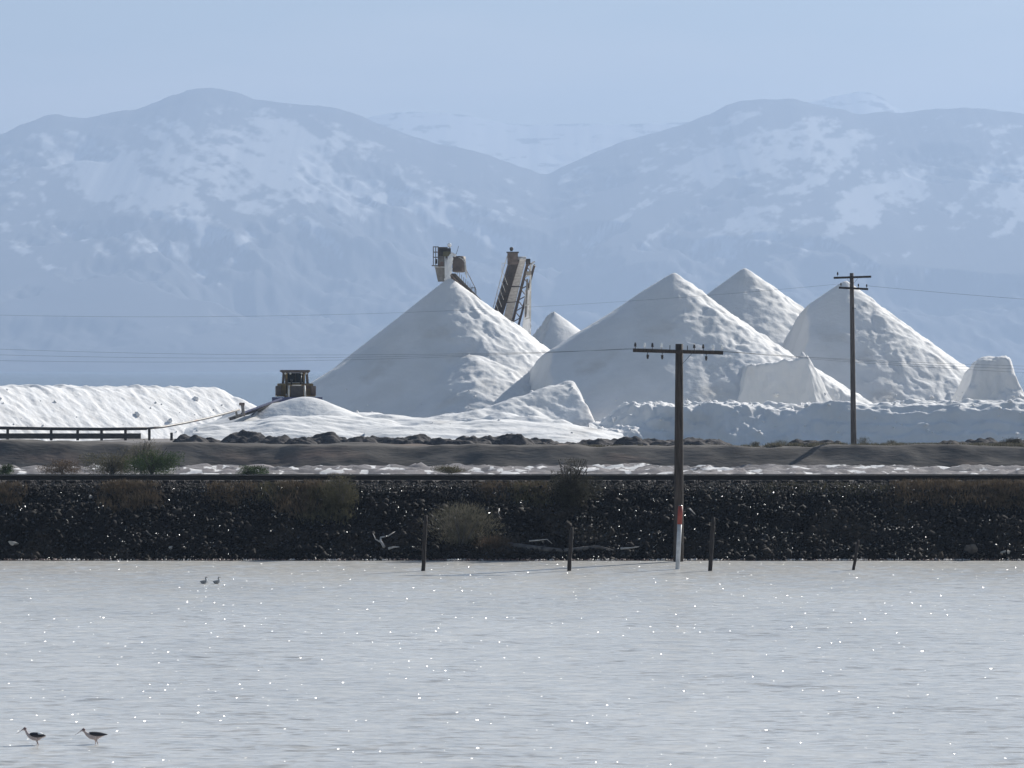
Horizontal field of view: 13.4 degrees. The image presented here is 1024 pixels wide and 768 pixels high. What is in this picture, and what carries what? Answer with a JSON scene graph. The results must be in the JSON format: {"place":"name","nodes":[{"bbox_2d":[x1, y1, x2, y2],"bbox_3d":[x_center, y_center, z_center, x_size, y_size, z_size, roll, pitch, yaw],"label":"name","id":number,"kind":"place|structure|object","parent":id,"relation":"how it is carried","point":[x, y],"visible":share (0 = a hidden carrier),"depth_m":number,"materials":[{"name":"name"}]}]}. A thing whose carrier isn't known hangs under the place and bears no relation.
{"place":"outdoors","nodes":[
{"label":"outdoors","id":0,"kind":"place"},
{"bbox_2d":[94,439,764,445],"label":"salt yard","id":1,"kind":"structure","parent":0,"point":[142,440],"depth_m":349.78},
{"bbox_2d":[0,409,239,440],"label":"pipeline","id":2,"kind":"object","parent":1,"relation":"on","point":[77,435],"visible":0.98,"depth_m":315.90,"materials":[{"name":"metal"}]},
{"bbox_2d":[0,384,256,440],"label":"salt pile","id":3,"kind":"object","parent":1,"relation":"on","point":[101,406],"visible":0.68,"depth_m":358.44,"materials":[{"name":"white"}]},
{"bbox_2d":[173,434,208,441],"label":"earth mound","id":4,"kind":"object","parent":1,"relation":"on","point":[187,438],"visible":0.41,"depth_m":311.23,"materials":[{"name":"grey soil"}]},
{"bbox_2d":[206,437,227,442],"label":"earth mound","id":5,"kind":"object","parent":1,"relation":"on","point":[210,439],"visible":0.27,"depth_m":312.65,"materials":[{"name":"grey soil"}]},
{"bbox_2d":[221,429,264,442],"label":"earth mound","id":6,"kind":"object","parent":1,"relation":"on","point":[242,436],"visible":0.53,"depth_m":312.53,"materials":[{"name":"grey soil"}]},
{"bbox_2d":[254,434,290,443],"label":"earth mound","id":7,"kind":"object","parent":1,"relation":"on","point":[284,438],"visible":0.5,"depth_m":308.34,"materials":[{"name":"grey soil"}]},
{"bbox_2d":[184,397,381,436],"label":"salt mound","id":8,"kind":"object","parent":1,"relation":"on","point":[305,406],"visible":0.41,"depth_m":338.36,"materials":[{"name":"white"}]},
{"bbox_2d":[229,398,281,419],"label":"field conveyor","id":9,"kind":"object","parent":8,"relation":"on","point":[252,410],"visible":1,"depth_m":336.85,"materials":[{"name":"metal"}]},
{"bbox_2d":[272,370,321,401],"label":"bulldozer","id":10,"kind":"object","parent":8,"relation":"on","point":[294,385],"visible":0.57,"depth_m":346.89,"materials":[{"name":"metal"}]},
{"bbox_2d":[284,436,316,443],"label":"earth mound","id":11,"kind":"object","parent":1,"relation":"on","point":[303,440],"visible":0.35,"depth_m":307.54,"materials":[{"name":"grey soil"}]},
{"bbox_2d":[307,432,346,443],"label":"earth mound","id":12,"kind":"object","parent":1,"relation":"on","point":[328,438],"visible":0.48,"depth_m":310.14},
{"bbox_2d":[192,414,464,440],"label":"salt mound","id":13,"kind":"object","parent":1,"relation":"on","point":[292,427],"visible":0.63,"depth_m":325.65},
{"bbox_2d":[338,436,377,442],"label":"earth mound","id":14,"kind":"object","parent":1,"relation":"on","point":[363,439],"visible":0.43,"depth_m":309.57,"materials":[{"name":"grey soil"}]},
{"bbox_2d":[370,435,389,442],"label":"earth mound","id":15,"kind":"object","parent":1,"relation":"on","point":[379,439],"visible":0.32,"depth_m":314.05,"materials":[{"name":"grey soil"}]},
{"bbox_2d":[383,434,430,443],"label":"earth mound","id":16,"kind":"object","parent":1,"relation":"on","point":[417,439],"visible":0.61,"depth_m":312.79,"materials":[{"name":"grey soil"}]},
{"bbox_2d":[311,278,549,417],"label":"salt pile","id":17,"kind":"object","parent":1,"relation":"on","point":[437,384],"visible":0.48,"depth_m":373.67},
{"bbox_2d":[432,243,480,299],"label":"stacker conveyor","id":18,"kind":"object","parent":17,"relation":"on","point":[446,266],"visible":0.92,"depth_m":382.12,"materials":[{"name":"grey metal"}]},
{"bbox_2d":[493,247,535,334],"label":"stacker conveyor","id":19,"kind":"object","parent":17,"relation":"on","point":[509,290],"visible":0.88,"depth_m":404.77,"materials":[{"name":"metal"}]},
{"bbox_2d":[422,437,451,444],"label":"earth mound","id":20,"kind":"object","parent":1,"relation":"on","point":[437,441],"visible":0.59,"depth_m":311.90,"materials":[{"name":"grey soil"}]},
{"bbox_2d":[447,435,491,444],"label":"earth mound","id":21,"kind":"object","parent":1,"relation":"on","point":[463,439],"visible":0.51,"depth_m":311.87,"materials":[{"name":"grey soil"}]},
{"bbox_2d":[480,435,501,443],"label":"earth mound","id":22,"kind":"object","parent":1,"relation":"on","point":[491,438],"visible":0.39,"depth_m":312.92,"materials":[{"name":"grey soil"}]},
{"bbox_2d":[364,419,622,442],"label":"salt mound","id":23,"kind":"object","parent":1,"relation":"on","point":[558,432],"visible":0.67,"depth_m":320.97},
{"bbox_2d":[0,386,1021,441],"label":"salt lumps","id":24,"kind":"object","parent":1,"relation":"on","point":[195,398],"visible":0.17,"depth_m":335.78,"materials":[{"name":"white"}]},
{"bbox_2d":[428,381,594,426],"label":"salt mound","id":25,"kind":"object","parent":1,"relation":"on","point":[563,402],"visible":0.38,"depth_m":345.58,"materials":[{"name":"white"}]},
{"bbox_2d":[493,433,534,444],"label":"earth mound","id":26,"kind":"object","parent":1,"relation":"on","point":[512,439],"visible":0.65,"depth_m":308.55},
{"bbox_2d":[531,437,558,444],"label":"earth mound","id":27,"kind":"object","parent":1,"relation":"on","point":[535,440],"visible":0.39,"depth_m":311.12,"materials":[{"name":"grey soil"}]},
{"bbox_2d":[533,312,580,349],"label":"salt pile","id":28,"kind":"object","parent":1,"relation":"on","point":[554,329],"visible":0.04,"depth_m":437.81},
{"bbox_2d":[553,442,581,444],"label":"earth mound","id":29,"kind":"object","parent":1,"relation":"on","point":[568,443],"visible":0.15,"depth_m":309.41,"materials":[{"name":"grey soil"}]},
{"bbox_2d":[577,438,616,444],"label":"earth mound","id":30,"kind":"object","parent":1,"relation":"on","point":[599,441],"visible":0.34,"depth_m":314.32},
{"bbox_2d":[613,436,648,444],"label":"earth mound","id":31,"kind":"object","parent":1,"relation":"on","point":[633,440],"visible":0.48,"depth_m":307.91,"materials":[{"name":"grey soil"}]},
{"bbox_2d":[643,438,674,445],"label":"earth mound","id":32,"kind":"object","parent":1,"relation":"on","point":[652,441],"visible":0.19,"depth_m":313.57,"materials":[{"name":"grey soil"}]},
{"bbox_2d":[663,437,731,445],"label":"earth mound","id":33,"kind":"object","parent":1,"relation":"on","point":[692,440],"visible":0.38,"depth_m":307.68,"materials":[{"name":"grey soil"}]},
{"bbox_2d":[529,273,872,421],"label":"salt pile","id":34,"kind":"object","parent":1,"relation":"on","point":[604,377],"visible":0.5,"depth_m":361.42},
{"bbox_2d":[707,268,804,346],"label":"salt pile","id":35,"kind":"object","parent":1,"relation":"on","point":[772,313],"visible":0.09,"depth_m":435.51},
{"bbox_2d":[737,352,858,404],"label":"salt pile","id":36,"kind":"object","parent":1,"relation":"on","point":[800,379],"visible":0.45,"depth_m":355.09,"materials":[{"name":"white"}]},
{"bbox_2d":[789,439,818,444],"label":"earth mound","id":37,"kind":"object","parent":1,"relation":"on","point":[799,441],"visible":0.3,"depth_m":313.23,"materials":[{"name":"grey soil"}]},
{"bbox_2d":[588,398,1023,445],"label":"salt bank","id":38,"kind":"structure","parent":1,"relation":"on","point":[733,422],"depth_m":331.94,"materials":[{"name":"white"}]},
{"bbox_2d":[804,440,841,445],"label":"earth mound","id":39,"kind":"object","parent":1,"relation":"on","point":[828,441],"visible":0.12,"depth_m":310.67,"materials":[{"name":"grey soil"}]},
{"bbox_2d":[782,281,968,403],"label":"salt pile","id":40,"kind":"object","parent":1,"relation":"on","point":[820,328],"visible":0.48,"depth_m":397.15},
{"bbox_2d":[937,440,969,444],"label":"earth mound","id":41,"kind":"object","parent":1,"relation":"on","point":[947,442],"visible":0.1,"depth_m":311.13,"materials":[{"name":"grey soil"}]},
{"bbox_2d":[965,437,997,443],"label":"earth mound","id":42,"kind":"object","parent":1,"relation":"on","point":[988,439],"visible":0.31,"depth_m":314.34,"materials":[{"name":"grey soil"}]},
{"bbox_2d":[951,356,1023,401],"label":"salt pile","id":43,"kind":"object","parent":1,"relation":"on","point":[993,382],"visible":0.44,"depth_m":365.70,"materials":[{"name":"white"}]},
{"bbox_2d":[0,88,1023,371],"bbox_3d":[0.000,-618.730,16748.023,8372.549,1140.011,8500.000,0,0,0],"label":"mountains","id":44,"kind":"structure","parent":0,"point":[158,236],"depth_m":15356.66,"materials":[{"name":"blue stone"}]},
{"bbox_2d":[0,560,1023,767],"bbox_3d":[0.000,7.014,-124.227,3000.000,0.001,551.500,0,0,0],"label":"water","id":45,"kind":"structure","parent":0,"point":[544,664],"depth_m":97.36,"materials":[{"name":"grey liquid"}]},
{"bbox_2d":[16,727,45,744],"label":"wading bird","id":46,"kind":"object","parent":45,"relation":"on","point":[36,736],"visible":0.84,"depth_m":76.47},
{"bbox_2d":[75,728,107,743],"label":"wading bird","id":47,"kind":"object","parent":45,"relation":"on","point":[95,736],"visible":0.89,"depth_m":76.65},
{"bbox_2d":[200,577,207,583],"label":"swimming bird","id":48,"kind":"object","parent":45,"relation":"on","point":[204,581],"visible":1,"depth_m":134.11},
{"bbox_2d":[213,577,220,583],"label":"swimming bird","id":49,"kind":"object","parent":45,"relation":"on","point":[216,581],"visible":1,"depth_m":134.10},
{"bbox_2d":[421,515,427,570],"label":"wooden post","id":50,"kind":"object","parent":45,"relation":"in","point":[424,544],"visible":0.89,"depth_m":142.59,"materials":[{"name":"brown wood"}]},
{"bbox_2d":[567,527,572,570],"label":"wooden post","id":51,"kind":"object","parent":45,"relation":"in","point":[569,565],"visible":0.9,"depth_m":142.59,"materials":[{"name":"brown wood"}]},
{"bbox_2d":[633,342,722,561],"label":"utility pole","id":52,"kind":"object","parent":45,"relation":"in","point":[679,351],"visible":0.98,"depth_m":149.47,"materials":[{"name":"brown wood"}]},
{"bbox_2d":[22,348,640,357],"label":"overhead wire","id":53,"kind":"object","parent":52,"relation":"attached to","point":[330,357],"visible":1,"depth_m":149.40,"materials":[{"name":"black metal"}]},
{"bbox_2d":[8,348,655,354],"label":"overhead wire","id":54,"kind":"object","parent":52,"relation":"attached to","point":[393,354],"visible":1,"depth_m":149.40,"materials":[{"name":"black metal"}]},
{"bbox_2d":[54,348,630,361],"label":"overhead wire","id":55,"kind":"object","parent":52,"relation":"attached to","point":[357,359],"visible":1,"depth_m":149.40,"materials":[{"name":"black metal"}]},
{"bbox_2d":[714,350,1008,368],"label":"overhead wire","id":56,"kind":"object","parent":52,"relation":"attached to","point":[867,361],"visible":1,"depth_m":149.40,"materials":[{"name":"black metal"}]},
{"bbox_2d":[732,352,1006,365],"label":"overhead wire","id":57,"kind":"object","parent":52,"relation":"attached to","point":[876,360],"visible":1,"depth_m":149.40,"materials":[{"name":"black metal"}]},
{"bbox_2d":[726,351,1023,372],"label":"overhead wire","id":58,"kind":"object","parent":52,"relation":"attached to","point":[872,363],"visible":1,"depth_m":149.40,"materials":[{"name":"black metal"}]},
{"bbox_2d":[675,505,682,568],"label":"marker post","id":59,"kind":"object","parent":45,"relation":"in","point":[679,531],"visible":0.86,"depth_m":143.80,"materials":[{"name":"white paint"}]},
{"bbox_2d":[708,517,714,570],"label":"wooden post","id":60,"kind":"object","parent":45,"relation":"in","point":[710,562],"visible":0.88,"depth_m":142.59,"materials":[{"name":"brown wood"}]},
{"bbox_2d":[852,540,858,569],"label":"wooden post","id":61,"kind":"object","parent":45,"relation":"in","point":[855,555],"visible":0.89,"depth_m":143.21,"materials":[{"name":"brown wood"}]},
{"bbox_2d":[0,439,1023,467],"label":"earth berm","id":62,"kind":"structure","parent":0,"point":[19,453],"depth_m":246.22,"materials":[{"name":"grey soil"}]},
{"bbox_2d":[749,441,759,445],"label":"dry tuft","id":63,"kind":"object","parent":62,"relation":"on","point":[755,443],"visible":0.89,"depth_m":250.98,"materials":[{"name":"brown plant"}]},
{"bbox_2d":[521,442,1023,446],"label":"berm grass","id":64,"kind":"structure","parent":62,"relation":"on","point":[814,444],"depth_m":248.52,"materials":[{"name":"brown plant"}]},
{"bbox_2d":[834,272,870,443],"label":"utility pole","id":65,"kind":"object","parent":62,"relation":"on","point":[852,379],"visible":0.99,"depth_m":249.87,"materials":[{"name":"brown wood"}]},
{"bbox_2d":[16,284,833,316],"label":"overhead wire","id":66,"kind":"object","parent":65,"relation":"attached to","point":[429,311],"visible":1,"depth_m":249.78,"materials":[{"name":"black metal"}]},
{"bbox_2d":[873,286,1016,298],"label":"overhead wire","id":67,"kind":"object","parent":65,"relation":"attached to","point":[941,292],"visible":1,"depth_m":249.78,"materials":[{"name":"black metal"}]},
{"bbox_2d":[857,436,869,443],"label":"dry tuft","id":68,"kind":"object","parent":62,"relation":"on","point":[864,439],"visible":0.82,"depth_m":250.97,"materials":[{"name":"brown plant"}]},
{"bbox_2d":[998,437,1020,443],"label":"grey shrub","id":69,"kind":"object","parent":62,"relation":"on","point":[1010,440],"visible":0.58,"depth_m":261.91,"materials":[{"name":"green plant"}]},
{"bbox_2d":[0,485,1023,560],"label":"railway embankment","id":70,"kind":"structure","parent":0,"point":[611,520],"depth_m":152.05,"materials":[{"name":"black stone"}]},
{"bbox_2d":[321,473,358,509],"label":"olive shrub","id":71,"kind":"object","parent":70,"relation":"on","point":[333,490],"visible":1,"depth_m":153.06,"materials":[{"name":"green plant"}]},
{"bbox_2d":[416,497,515,546],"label":"tamarisk shrub","id":72,"kind":"object","parent":70,"relation":"on","point":[463,528],"visible":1,"depth_m":151.11,"materials":[{"name":"green plant"}]},
{"bbox_2d":[0,480,973,484],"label":"ballast","id":73,"kind":"structure","parent":70,"relation":"on","point":[96,483],"depth_m":155.02,"materials":[{"name":"grey gravel"}]},
{"bbox_2d":[0,474,1023,482],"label":"railway track","id":74,"kind":"structure","parent":73,"relation":"on","point":[460,478],"depth_m":155.40,"materials":[{"name":"brown metal"}]},
{"bbox_2d":[465,534,517,553],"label":"tamarisk shrub","id":75,"kind":"object","parent":70,"relation":"on","point":[496,542],"visible":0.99,"depth_m":150.85,"materials":[{"name":"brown plant"}]},
{"bbox_2d":[0,558,1023,560],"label":"shore pebbles","id":76,"kind":"object","parent":70,"relation":"on","point":[526,559],"visible":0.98,"depth_m":150.24,"materials":[{"name":"grey gravel"}]},
{"bbox_2d":[0,483,1023,560],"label":"riprap rocks","id":77,"kind":"object","parent":70,"relation":"on","point":[744,529],"visible":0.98,"depth_m":151.99,"materials":[{"name":"black stone"}]},
{"bbox_2d":[8,541,18,545],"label":"boulder","id":78,"kind":"object","parent":77,"relation":"on","point":[12,543],"visible":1,"depth_m":150.95,"materials":[{"name":"grey stone"}]},
{"bbox_2d":[373,532,393,547],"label":"driftwood","id":79,"kind":"object","parent":77,"relation":"on","point":[382,543],"visible":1,"depth_m":151.31,"materials":[{"name":"grey wood"}]},
{"bbox_2d":[507,542,615,551],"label":"driftwood","id":80,"kind":"object","parent":77,"relation":"on","point":[545,549],"visible":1,"depth_m":150.92,"materials":[{"name":"wood"}]},
{"bbox_2d":[620,546,638,549],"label":"driftwood","id":81,"kind":"object","parent":77,"relation":"on","point":[621,548],"visible":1,"depth_m":150.90,"materials":[{"name":"grey wood"}]},
{"bbox_2d":[0,483,1023,560],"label":"glassy stones","id":82,"kind":"object","parent":70,"relation":"on","point":[298,537],"visible":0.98,"depth_m":152.08,"materials":[{"name":"grey stone"}]},
{"bbox_2d":[0,479,1023,498],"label":"ballast stones","id":83,"kind":"object","parent":70,"relation":"on","point":[419,482],"visible":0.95,"depth_m":154.25,"materials":[{"name":"black gravel"}]},
{"bbox_2d":[550,457,603,511],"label":"dark shrub","id":84,"kind":"object","parent":70,"relation":"on","point":[571,490],"visible":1,"depth_m":152.98,"materials":[{"name":"green plant"}]},
{"bbox_2d":[964,544,977,553],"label":"boulder","id":85,"kind":"object","parent":70,"relation":"on","point":[972,549],"visible":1,"depth_m":150.68,"materials":[{"name":"grey stone"}]},
{"bbox_2d":[0,462,1023,473],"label":"salt flats","id":86,"kind":"structure","parent":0,"point":[623,468],"depth_m":232.03,"materials":[{"name":"white"}]},
{"bbox_2d":[0,463,14,473],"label":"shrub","id":87,"kind":"object","parent":86,"relation":"on","point":[5,469],"visible":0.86,"depth_m":214.90,"materials":[{"name":"green plant"}]},
{"bbox_2d":[37,459,82,473],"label":"grey shrub","id":88,"kind":"object","parent":86,"relation":"on","point":[60,470],"visible":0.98,"depth_m":214.87,"materials":[{"name":"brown plant"}]},
{"bbox_2d":[79,445,137,473],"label":"grey shrub","id":89,"kind":"object","parent":86,"relation":"on","point":[114,465],"visible":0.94,"depth_m":216.90,"materials":[{"name":"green plant"}]},
{"bbox_2d":[117,438,166,473],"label":"grey shrub","id":90,"kind":"object","parent":86,"relation":"on","point":[138,450],"visible":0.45,"depth_m":221.95,"materials":[{"name":"green plant"}]},
{"bbox_2d":[122,449,184,473],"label":"green shrub","id":91,"kind":"object","parent":86,"relation":"on","point":[150,464],"visible":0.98,"depth_m":215.82,"materials":[{"name":"green plant"}]},
{"bbox_2d":[237,464,268,473],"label":"green shrub","id":92,"kind":"object","parent":86,"relation":"on","point":[256,470],"visible":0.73,"depth_m":213.86,"materials":[{"name":"green plant"}]},
{"bbox_2d":[431,464,470,473],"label":"grey shrub","id":93,"kind":"object","parent":86,"relation":"on","point":[448,469],"visible":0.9,"depth_m":223.76,"materials":[{"name":"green plant"}]},
{"bbox_2d":[0,477,1023,519],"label":"dry grass","id":94,"kind":"structure","parent":0,"point":[134,500],"depth_m":153.79,"materials":[{"name":"brown plant"}]},
{"bbox_2d":[0,372,1023,405],"bbox_3d":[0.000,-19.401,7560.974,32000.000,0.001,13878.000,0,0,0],"label":"lake","id":95,"kind":"structure","parent":0,"point":[256,388],"depth_m":2293.45,"materials":[{"name":"blue liquid"}]},
{"bbox_2d":[0,0,1023,133],"label":"sky","id":96,"kind":"structure","parent":0,"point":[523,62],"materials":[{"name":"blue"}]},
{"bbox_2d":[250,480,899,525],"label":"olive grass","id":97,"kind":"structure","parent":0,"point":[340,514],"depth_m":153.62,"materials":[{"name":"green plant"}]},
{"bbox_2d":[367,92,905,173],"bbox_3d":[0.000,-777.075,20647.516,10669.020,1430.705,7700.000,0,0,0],"label":"snowy mountain range","id":98,"kind":"structure","parent":0,"point":[542,149],"depth_m":21968.21,"materials":[{"name":"white snow"}]}
]}

